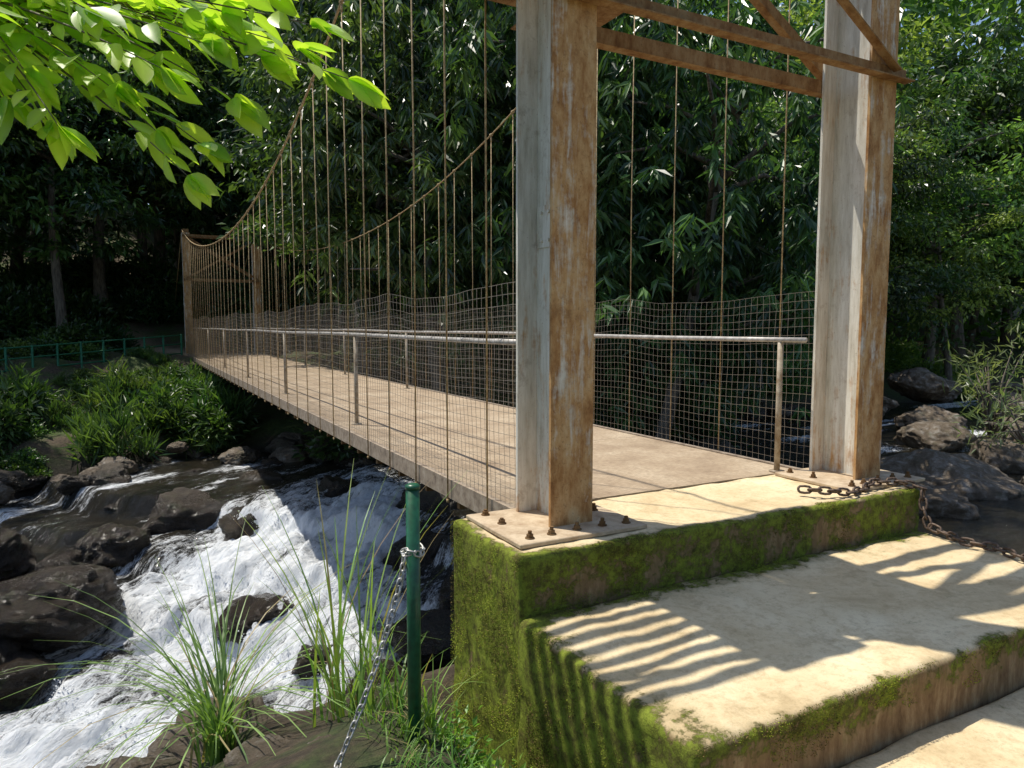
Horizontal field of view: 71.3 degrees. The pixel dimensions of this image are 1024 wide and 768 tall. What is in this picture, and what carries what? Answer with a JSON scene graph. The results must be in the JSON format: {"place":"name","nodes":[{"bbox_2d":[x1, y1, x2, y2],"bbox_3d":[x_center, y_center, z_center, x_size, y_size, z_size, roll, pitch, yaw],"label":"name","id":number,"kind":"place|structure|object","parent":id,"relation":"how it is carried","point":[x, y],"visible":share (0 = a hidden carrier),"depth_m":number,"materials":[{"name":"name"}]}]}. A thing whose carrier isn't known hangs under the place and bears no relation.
{"place":"outdoors","nodes":[
{"label":"outdoors","id":0,"kind":"place"},
{"bbox_2d":[0,397,1023,767],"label":"river","id":1,"kind":"structure","parent":0,"point":[46,519],"depth_m":11.96,"materials":[{"name":"liquid"}]},
{"bbox_2d":[0,481,14,504],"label":"rock","id":2,"kind":"object","parent":1,"relation":"in","point":[7,492],"visible":0.96,"depth_m":15.49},
{"bbox_2d":[0,469,29,491],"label":"rock","id":3,"kind":"object","parent":2,"relation":"on","point":[17,480],"visible":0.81,"depth_m":15.84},
{"bbox_2d":[0,526,36,581],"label":"rock","id":4,"kind":"object","parent":1,"relation":"in","point":[18,557],"visible":0.93,"depth_m":12.39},
{"bbox_2d":[0,646,57,711],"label":"rock","id":5,"kind":"object","parent":1,"relation":"in","point":[12,682],"visible":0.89,"depth_m":8.86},
{"bbox_2d":[35,549,83,570],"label":"rock","id":6,"kind":"object","parent":1,"relation":"in","point":[71,556],"visible":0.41,"depth_m":11.93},
{"bbox_2d":[0,563,126,653],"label":"boulder","id":7,"kind":"object","parent":1,"relation":"in","point":[31,621],"visible":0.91,"depth_m":9.67,"materials":[{"name":"stone"}]},
{"bbox_2d":[55,475,90,495],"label":"rock","id":8,"kind":"object","parent":1,"relation":"in","point":[68,485],"visible":0.84,"depth_m":15.85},
{"bbox_2d":[90,462,131,485],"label":"rock","id":9,"kind":"object","parent":1,"relation":"in","point":[110,473],"visible":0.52,"depth_m":16.36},
{"bbox_2d":[73,522,151,567],"bbox_3d":[-7.143,2.954,12.972,1.275,0.930,1.377,-7,1,11],"label":"rock","id":10,"kind":"object","parent":1,"relation":"in","point":[111,544],"visible":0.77,"depth_m":12.53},
{"bbox_2d":[142,487,223,534],"bbox_3d":[-6.541,2.709,14.463,1.884,1.122,1.535,-1,5,-13],"label":"boulder","id":11,"kind":"object","parent":1,"relation":"in","point":[179,508],"visible":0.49,"depth_m":13.91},
{"bbox_2d":[30,508,432,755],"bbox_3d":[-3.978,3.287,10.666,5.548,1.554,5.741,2,5,27],"label":"river spray","id":12,"kind":"object","parent":1,"relation":"on","point":[70,719],"visible":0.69,"depth_m":10.45,"materials":[{"name":"white"}]},
{"bbox_2d":[218,506,258,540],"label":"rock","id":13,"kind":"object","parent":1,"relation":"in","point":[230,527],"visible":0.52,"depth_m":13.84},
{"bbox_2d":[215,592,293,643],"bbox_3d":[-3.847,3.514,10.713,1.177,0.770,1.400,-9,6,-14],"label":"rock","id":14,"kind":"object","parent":1,"relation":"in","point":[260,605],"visible":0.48,"depth_m":10.33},
{"bbox_2d":[291,644,332,680],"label":"rock","id":15,"kind":"object","parent":1,"relation":"in","point":[302,661],"visible":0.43,"depth_m":9.52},
{"bbox_2d":[317,475,359,497],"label":"rock","id":16,"kind":"object","parent":1,"relation":"in","point":[336,486],"visible":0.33,"depth_m":15.40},
{"bbox_2d":[345,659,425,693],"bbox_3d":[-1.474,3.757,8.535,1.127,0.894,1.192,-3,5,-30],"label":"rock","id":17,"kind":"object","parent":1,"relation":"in","point":[390,664],"visible":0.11,"depth_m":8.37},
{"bbox_2d":[382,528,447,570],"bbox_3d":[-1.501,2.933,12.229,1.233,0.706,1.283,-4,14,25],"label":"rock","id":18,"kind":"object","parent":1,"relation":"in","point":[426,540],"visible":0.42,"depth_m":11.96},
{"bbox_2d":[380,607,454,670],"bbox_3d":[-0.855,3.374,9.310,1.396,0.874,1.375,-3,5,-28],"label":"rock","id":19,"kind":"object","parent":1,"relation":"in","point":[436,624],"visible":0.26,"depth_m":8.93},
{"bbox_2d":[395,483,456,514],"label":"rock","id":20,"kind":"object","parent":1,"relation":"in","point":[432,500],"visible":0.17,"depth_m":13.91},
{"bbox_2d":[886,367,950,399],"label":"boulder","id":21,"kind":"object","parent":1,"relation":"in","point":[920,382],"visible":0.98,"depth_m":27.44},
{"bbox_2d":[894,405,967,429],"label":"boulder","id":22,"kind":"object","parent":1,"relation":"in","point":[924,413],"visible":0.59,"depth_m":23.91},
{"bbox_2d":[893,421,975,451],"bbox_3d":[12.627,1.672,21.300,2.028,1.067,1.968,-2,5,-20],"label":"boulder","id":23,"kind":"object","parent":1,"relation":"in","point":[940,436],"visible":0.75,"depth_m":20.70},
{"bbox_2d":[907,483,980,518],"bbox_3d":[8.021,2.527,14.245,1.723,1.066,1.848,1,5,7],"label":"boulder","id":24,"kind":"object","parent":1,"relation":"in","point":[942,502],"visible":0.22,"depth_m":13.37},
{"bbox_2d":[880,448,1023,500],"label":"boulder","id":25,"kind":"object","parent":1,"relation":"in","point":[969,477],"visible":0.44,"depth_m":15.60,"materials":[{"name":"stone"}]},
{"bbox_2d":[968,437,1023,473],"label":"boulder","id":26,"kind":"object","parent":1,"relation":"in","point":[1007,457],"visible":0.49,"depth_m":17.57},
{"bbox_2d":[0,180,1023,767],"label":"ground","id":27,"kind":"structure","parent":0,"point":[296,750],"depth_m":21.13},
{"bbox_2d":[0,380,46,451],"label":"leafy bush","id":28,"kind":"object","parent":27,"relation":"on","point":[11,414],"visible":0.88,"depth_m":17.45,"materials":[{"name":"green plant"}]},
{"bbox_2d":[0,446,49,468],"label":"leafy bush","id":29,"kind":"object","parent":27,"relation":"on","point":[36,459],"visible":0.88,"depth_m":16.93,"materials":[{"name":"green plant"}]},
{"bbox_2d":[0,274,52,341],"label":"leafy bush","id":30,"kind":"object","parent":27,"relation":"on","point":[10,320],"visible":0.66,"depth_m":27.86,"materials":[{"name":"green plant"}]},
{"bbox_2d":[0,358,63,417],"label":"leafy bush","id":31,"kind":"object","parent":27,"relation":"on","point":[20,386],"visible":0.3,"depth_m":18.71,"materials":[{"name":"green plant"}]},
{"bbox_2d":[0,370,64,420],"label":"leafy bush","id":32,"kind":"object","parent":27,"relation":"on","point":[44,387],"visible":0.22,"depth_m":19.01,"materials":[{"name":"green plant"}]},
{"bbox_2d":[0,89,91,289],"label":"forest tree","id":33,"kind":"object","parent":27,"relation":"on","point":[31,193],"visible":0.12,"depth_m":29.22,"materials":[{"name":"green plant"}]},
{"bbox_2d":[0,90,92,217],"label":"forest tree","id":34,"kind":"object","parent":27,"relation":"on","point":[13,146],"visible":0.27,"depth_m":26.18,"materials":[{"name":"green plant"}]},
{"bbox_2d":[22,330,85,360],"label":"leafy bush","id":35,"kind":"object","parent":27,"relation":"on","point":[51,350],"visible":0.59,"depth_m":23.90,"materials":[{"name":"green plant"}]},
{"bbox_2d":[5,316,123,353],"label":"leafy bush","id":36,"kind":"object","parent":27,"relation":"on","point":[73,333],"visible":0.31,"depth_m":26.99,"materials":[{"name":"green plant"}]},
{"bbox_2d":[42,387,92,429],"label":"leafy bush","id":37,"kind":"object","parent":27,"relation":"on","point":[57,407],"visible":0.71,"depth_m":18.92,"materials":[{"name":"green plant"}]},
{"bbox_2d":[0,276,139,338],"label":"leafy bush","id":38,"kind":"object","parent":27,"relation":"on","point":[85,311],"visible":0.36,"depth_m":29.29,"materials":[{"name":"green plant"}]},
{"bbox_2d":[0,334,182,371],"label":"green fence","id":39,"kind":"object","parent":27,"relation":"on","point":[57,354],"visible":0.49,"depth_m":23.47,"materials":[{"name":"metal"}]},
{"bbox_2d":[7,10,180,286],"bbox_3d":[-21.211,-12.245,32.228,12.997,16.720,12.255,1,5,17],"label":"forest tree","id":40,"kind":"object","parent":27,"relation":"on","point":[19,255],"visible":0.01,"depth_m":32.43,"materials":[{"name":"green plant"}]},
{"bbox_2d":[49,317,140,351],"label":"leafy bush","id":41,"kind":"object","parent":27,"relation":"on","point":[111,331],"visible":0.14,"depth_m":28.74,"materials":[{"name":"green plant"}]},
{"bbox_2d":[0,13,210,331],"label":"forest tree","id":42,"kind":"object","parent":27,"relation":"on","point":[57,249],"visible":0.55,"depth_m":27.43,"materials":[{"name":"green plant"}]},
{"bbox_2d":[71,360,147,412],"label":"leafy bush","id":43,"kind":"object","parent":27,"relation":"on","point":[97,392],"visible":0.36,"depth_m":20.20,"materials":[{"name":"green plant"}]},
{"bbox_2d":[57,383,176,472],"bbox_3d":[-10.176,1.129,18.189,2.167,2.404,2.630,4,6,40],"label":"leafy bush","id":44,"kind":"object","parent":27,"relation":"on","point":[105,433],"visible":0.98,"depth_m":17.81,"materials":[{"name":"green plant"}]},
{"bbox_2d":[73,355,162,411],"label":"leafy bush","id":45,"kind":"object","parent":27,"relation":"on","point":[130,387],"visible":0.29,"depth_m":20.33,"materials":[{"name":"green plant"}]},
{"bbox_2d":[8,0,242,314],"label":"forest tree","id":46,"kind":"object","parent":27,"relation":"on","point":[99,283],"visible":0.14,"depth_m":31.60,"materials":[{"name":"green plant"}]},
{"bbox_2d":[85,753,183,767],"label":"rock","id":47,"kind":"object","parent":27,"relation":"on","point":[169,760],"visible":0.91,"depth_m":3.44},
{"bbox_2d":[37,0,260,274],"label":"forest tree","id":48,"kind":"object","parent":27,"relation":"on","point":[159,236],"visible":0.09,"depth_m":33.23,"materials":[{"name":"green plant"}]},
{"bbox_2d":[61,0,244,280],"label":"forest tree","id":49,"kind":"object","parent":27,"relation":"on","point":[141,236],"visible":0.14,"depth_m":33.55,"materials":[{"name":"green plant"}]},
{"bbox_2d":[116,383,191,434],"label":"leafy bush","id":50,"kind":"object","parent":27,"relation":"on","point":[164,411],"visible":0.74,"depth_m":19.48,"materials":[{"name":"green plant"}]},
{"bbox_2d":[119,375,191,435],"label":"leafy bush","id":51,"kind":"object","parent":27,"relation":"on","point":[168,388],"visible":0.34,"depth_m":19.80,"materials":[{"name":"green plant"}]},
{"bbox_2d":[138,271,220,323],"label":"leafy bush","id":52,"kind":"object","parent":27,"relation":"on","point":[169,318],"visible":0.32,"depth_m":33.69,"materials":[{"name":"green plant"}]},
{"bbox_2d":[87,0,281,276],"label":"forest tree","id":53,"kind":"object","parent":27,"relation":"on","point":[176,236],"visible":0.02,"depth_m":38.80,"materials":[{"name":"green plant"}]},
{"bbox_2d":[0,0,390,209],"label":"overhanging tree","id":54,"kind":"object","parent":27,"relation":"on","point":[201,25],"visible":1,"depth_m":2.19,"materials":[{"name":"green plant"}]},
{"bbox_2d":[165,277,229,323],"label":"leafy bush","id":55,"kind":"object","parent":27,"relation":"on","point":[198,306],"visible":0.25,"depth_m":33.89,"materials":[{"name":"green plant"}]},
{"bbox_2d":[152,391,261,449],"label":"leafy bush","id":56,"kind":"object","parent":27,"relation":"on","point":[228,420],"visible":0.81,"depth_m":19.60,"materials":[{"name":"green plant"}]},
{"bbox_2d":[178,406,242,458],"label":"leafy bush","id":57,"kind":"object","parent":27,"relation":"on","point":[209,447],"visible":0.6,"depth_m":19.47,"materials":[{"name":"green plant"}]},
{"bbox_2d":[146,695,280,767],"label":"rock","id":58,"kind":"object","parent":27,"relation":"on","point":[178,748],"visible":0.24,"depth_m":4.28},
{"bbox_2d":[0,519,440,767],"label":"grass clump","id":59,"kind":"object","parent":27,"relation":"on","point":[220,738],"visible":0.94,"depth_m":3.95,"materials":[{"name":"plant"}]},
{"bbox_2d":[177,371,263,432],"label":"leafy bush","id":60,"kind":"object","parent":27,"relation":"on","point":[217,392],"visible":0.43,"depth_m":20.49,"materials":[{"name":"green plant"}]},
{"bbox_2d":[143,110,310,289],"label":"forest tree","id":61,"kind":"object","parent":27,"relation":"on","point":[237,201],"visible":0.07,"depth_m":35.19,"materials":[{"name":"green plant"}]},
{"bbox_2d":[146,56,315,287],"bbox_3d":[-12.452,-9.890,35.091,9.222,12.460,8.472,2,5,18],"label":"forest tree","id":62,"kind":"object","parent":27,"relation":"on","point":[205,124],"visible":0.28,"depth_m":33.23,"materials":[{"name":"green plant"}]},
{"bbox_2d":[195,273,291,334],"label":"leafy bush","id":63,"kind":"object","parent":27,"relation":"on","point":[227,294],"visible":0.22,"depth_m":32.72,"materials":[{"name":"green plant"}]},
{"bbox_2d":[223,733,293,767],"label":"rock","id":64,"kind":"object","parent":27,"relation":"on","point":[254,748],"visible":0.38,"depth_m":3.46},
{"bbox_2d":[214,301,303,354],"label":"leafy bush","id":65,"kind":"object","parent":27,"relation":"on","point":[235,337],"visible":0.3,"depth_m":30.50,"materials":[{"name":"green plant"}]},
{"bbox_2d":[213,249,339,317],"bbox_3d":[-11.204,-4.674,34.037,5.518,3.615,5.322,-4,6,-41],"label":"leafy bush","id":66,"kind":"object","parent":27,"relation":"on","point":[271,285],"visible":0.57,"depth_m":33.02,"materials":[{"name":"green plant"}]},
{"bbox_2d":[188,0,457,354],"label":"forest tree","id":67,"kind":"object","parent":27,"relation":"on","point":[258,72],"visible":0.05,"depth_m":24.69,"materials":[{"name":"green plant"}]},
{"bbox_2d":[224,461,433,727],"bbox_3d":[-0.923,1.129,3.824,1.129,1.295,1.171,-2,5,-18],"label":"grass clump","id":68,"kind":"object","parent":27,"relation":"on","point":[336,657],"visible":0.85,"depth_m":3.71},
{"bbox_2d":[299,614,407,722],"bbox_3d":[-0.795,1.464,3.706,0.584,0.480,0.657,-4,6,-41],"label":"grass clump","id":69,"kind":"object","parent":27,"relation":"on","point":[355,691],"visible":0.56,"depth_m":3.64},
{"bbox_2d":[252,479,458,719],"bbox_3d":[-0.849,1.192,4.068,1.229,1.359,1.186,-3,6,-36],"label":"grass clump","id":70,"kind":"object","parent":27,"relation":"on","point":[342,635],"visible":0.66,"depth_m":4.03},
{"bbox_2d":[211,1,503,377],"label":"forest tree","id":71,"kind":"object","parent":27,"relation":"on","point":[254,234],"visible":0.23,"depth_m":20.78,"materials":[{"name":"green plant"}]},
{"bbox_2d":[256,504,469,716],"bbox_3d":[-0.690,1.115,3.363,0.960,1.100,0.995,-3,5,-30],"label":"grass clump","id":72,"kind":"object","parent":27,"relation":"on","point":[362,649],"visible":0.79,"depth_m":3.54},
{"bbox_2d":[231,0,504,350],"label":"forest tree","id":73,"kind":"object","parent":27,"relation":"on","point":[295,86],"visible":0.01,"depth_m":24.96,"materials":[{"name":"green plant"}]},
{"bbox_2d":[239,0,515,400],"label":"forest tree","id":74,"kind":"object","parent":27,"relation":"on","point":[397,24],"visible":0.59,"depth_m":18.21,"materials":[{"name":"green plant"}]},
{"bbox_2d":[332,611,447,719],"bbox_3d":[-0.560,1.371,3.328,0.526,0.432,0.591,-3,6,-32],"label":"grass clump","id":75,"kind":"object","parent":27,"relation":"on","point":[395,698],"visible":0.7,"depth_m":3.40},
{"bbox_2d":[405,483,421,740],"bbox_3d":[-0.418,1.021,3.049,0.064,1.209,0.064,-3,5,-28],"label":"green post","id":76,"kind":"object","parent":27,"relation":"on","point":[413,596],"visible":0.88,"depth_m":3.02,"materials":[{"name":"metal"}]},
{"bbox_2d":[334,542,424,767],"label":"chain","id":77,"kind":"object","parent":76,"relation":"hanging from","point":[381,650],"visible":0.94,"depth_m":2.94,"materials":[{"name":"metal"}]},
{"bbox_2d":[384,696,450,763],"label":"grass clump","id":78,"kind":"object","parent":27,"relation":"on","point":[406,738],"visible":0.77,"depth_m":3.04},
{"bbox_2d":[380,654,482,737],"bbox_3d":[-0.343,1.394,3.184,0.460,0.336,0.409,0,5,4],"label":"grass clump","id":79,"kind":"object","parent":27,"relation":"on","point":[432,715],"visible":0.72,"depth_m":3.23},
{"bbox_2d":[430,700,494,767],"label":"leafy weed","id":80,"kind":"object","parent":27,"relation":"on","point":[465,743],"visible":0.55,"depth_m":3.23,"materials":[{"name":"green plant"}]},
{"bbox_2d":[443,346,515,407],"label":"leafy bush","id":81,"kind":"object","parent":27,"relation":"on","point":[499,374],"visible":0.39,"depth_m":20.25,"materials":[{"name":"green plant"}]},
{"bbox_2d":[389,0,737,345],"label":"forest tree","id":82,"kind":"object","parent":27,"relation":"on","point":[457,15],"visible":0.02,"depth_m":21.59,"materials":[{"name":"green plant"}]},
{"bbox_2d":[112,0,1023,347],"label":"distant forest","id":83,"kind":"object","parent":27,"relation":"on","point":[954,8],"visible":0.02,"depth_m":51.60,"materials":[{"name":"green plant"}]},
{"bbox_2d":[397,0,757,381],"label":"forest tree","id":84,"kind":"object","parent":27,"relation":"on","point":[454,61],"visible":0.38,"depth_m":17.33,"materials":[{"name":"green plant"}]},
{"bbox_2d":[593,358,691,421],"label":"leafy bush","id":85,"kind":"object","parent":27,"relation":"on","point":[623,379],"visible":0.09,"depth_m":20.61,"materials":[{"name":"green plant"}]},
{"bbox_2d":[593,369,698,439],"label":"leafy bush","id":86,"kind":"object","parent":27,"relation":"on","point":[648,421],"visible":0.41,"depth_m":19.64,"materials":[{"name":"green plant"}]},
{"bbox_2d":[595,107,813,444],"bbox_3d":[4.848,-2.939,20.881,8.491,11.306,7.801,-3,6,-34],"label":"forest tree","id":87,"kind":"object","parent":27,"relation":"on","point":[684,185],"visible":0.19,"depth_m":19.18,"materials":[{"name":"green plant"}]},
{"bbox_2d":[669,392,753,447],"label":"leafy bush","id":88,"kind":"object","parent":27,"relation":"on","point":[693,423],"visible":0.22,"depth_m":20.53,"materials":[{"name":"green plant"}]},
{"bbox_2d":[512,0,919,439],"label":"forest tree","id":89,"kind":"object","parent":27,"relation":"on","point":[799,250],"visible":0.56,"depth_m":16.02,"materials":[{"name":"green plant"}]},
{"bbox_2d":[627,53,816,328],"bbox_3d":[7.470,-5.077,25.982,8.975,13.107,9.518,-4,6,-40],"label":"forest tree","id":90,"kind":"object","parent":27,"relation":"on","point":[778,113],"visible":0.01,"depth_m":24.35,"materials":[{"name":"green plant"}]},
{"bbox_2d":[450,475,1023,767],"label":"bridge abutment","id":91,"kind":"object","parent":27,"relation":"on","point":[772,621],"visible":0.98,"depth_m":3.46,"materials":[{"name":"concrete"}]},
{"bbox_2d":[174,0,924,548],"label":"suspension footbridge","id":92,"kind":"object","parent":91,"relation":"on","point":[546,460],"visible":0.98,"depth_m":5.20,"materials":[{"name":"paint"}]},
{"bbox_2d":[797,477,1023,562],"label":"chain","id":93,"kind":"object","parent":91,"relation":"on","point":[922,498],"visible":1,"depth_m":4.80,"materials":[{"name":"metal"}]},
{"bbox_2d":[763,366,809,395],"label":"leafy bush","id":94,"kind":"object","parent":27,"relation":"on","point":[792,387],"visible":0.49,"depth_m":30.05,"materials":[{"name":"green plant"}]},
{"bbox_2d":[705,48,927,401],"bbox_3d":[11.225,-6.229,29.006,10.019,14.052,9.447,2,5,23],"label":"forest tree","id":95,"kind":"object","parent":27,"relation":"on","point":[759,361],"visible":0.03,"depth_m":28.20,"materials":[{"name":"green plant"}]},
{"bbox_2d":[765,93,968,334],"bbox_3d":[14.713,-5.789,32.248,9.847,12.428,11.545,1,5,17],"label":"forest tree","id":96,"kind":"object","parent":27,"relation":"on","point":[901,295],"visible":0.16,"depth_m":28.89,"materials":[{"name":"green plant"}]},
{"bbox_2d":[750,0,1013,237],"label":"forest tree","id":97,"kind":"object","parent":27,"relation":"on","point":[902,41],"visible":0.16,"depth_m":39.01,"materials":[{"name":"green plant"}]},
{"bbox_2d":[809,62,971,262],"bbox_3d":[17.369,-9.028,38.041,12.112,15.718,11.421,3,6,37],"label":"forest tree","id":98,"kind":"object","parent":27,"relation":"on","point":[964,111],"visible":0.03,"depth_m":34.30,"materials":[{"name":"green plant"}]},
{"bbox_2d":[789,112,999,341],"bbox_3d":[16.708,-6.066,33.469,10.052,12.603,11.730,3,6,35],"label":"forest tree","id":99,"kind":"object","parent":27,"relation":"on","point":[930,148],"visible":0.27,"depth_m":30.56,"materials":[{"name":"green plant"}]},
{"bbox_2d":[885,334,921,371],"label":"leafy bush","id":100,"kind":"object","parent":27,"relation":"on","point":[900,355],"visible":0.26,"depth_m":37.73,"materials":[{"name":"green plant"}]},
{"bbox_2d":[897,347,974,392],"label":"leafy bush","id":101,"kind":"object","parent":27,"relation":"on","point":[933,367],"visible":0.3,"depth_m":34.42,"materials":[{"name":"green plant"}]},
{"bbox_2d":[886,165,1023,401],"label":"forest tree","id":102,"kind":"object","parent":27,"relation":"on","point":[979,281],"visible":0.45,"depth_m":31.77,"materials":[{"name":"green plant"}]},
{"bbox_2d":[889,56,1023,364],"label":"forest tree","id":103,"kind":"object","parent":27,"relation":"on","point":[1016,163],"visible":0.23,"depth_m":34.47,"materials":[{"name":"green plant"}]},
{"bbox_2d":[890,6,1023,356],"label":"forest tree","id":104,"kind":"object","parent":27,"relation":"on","point":[1014,91],"visible":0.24,"depth_m":38.77,"materials":[{"name":"green plant"}]},
{"bbox_2d":[934,323,1023,437],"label":"riverside shrub","id":105,"kind":"object","parent":27,"relation":"on","point":[985,400],"visible":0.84,"depth_m":20.76,"materials":[{"name":"green plant"}]},
{"bbox_2d":[944,167,1023,334],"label":"forest tree","id":106,"kind":"object","parent":27,"relation":"on","point":[995,265],"visible":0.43,"depth_m":39.09,"materials":[{"name":"green plant"}]},
{"bbox_2d":[950,350,1023,454],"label":"riverside shrub","id":107,"kind":"object","parent":27,"relation":"on","point":[1019,438],"visible":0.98,"depth_m":18.35,"materials":[{"name":"green plant"}]},
{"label":"rock","id":108,"kind":"object","parent":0,"visible":0},
{"bbox_2d":[289,420,373,461],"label":"leafy bush","id":109,"kind":"object","parent":108,"relation":"on","point":[336,447],"visible":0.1,"depth_m":18.45,"materials":[{"name":"green plant"}]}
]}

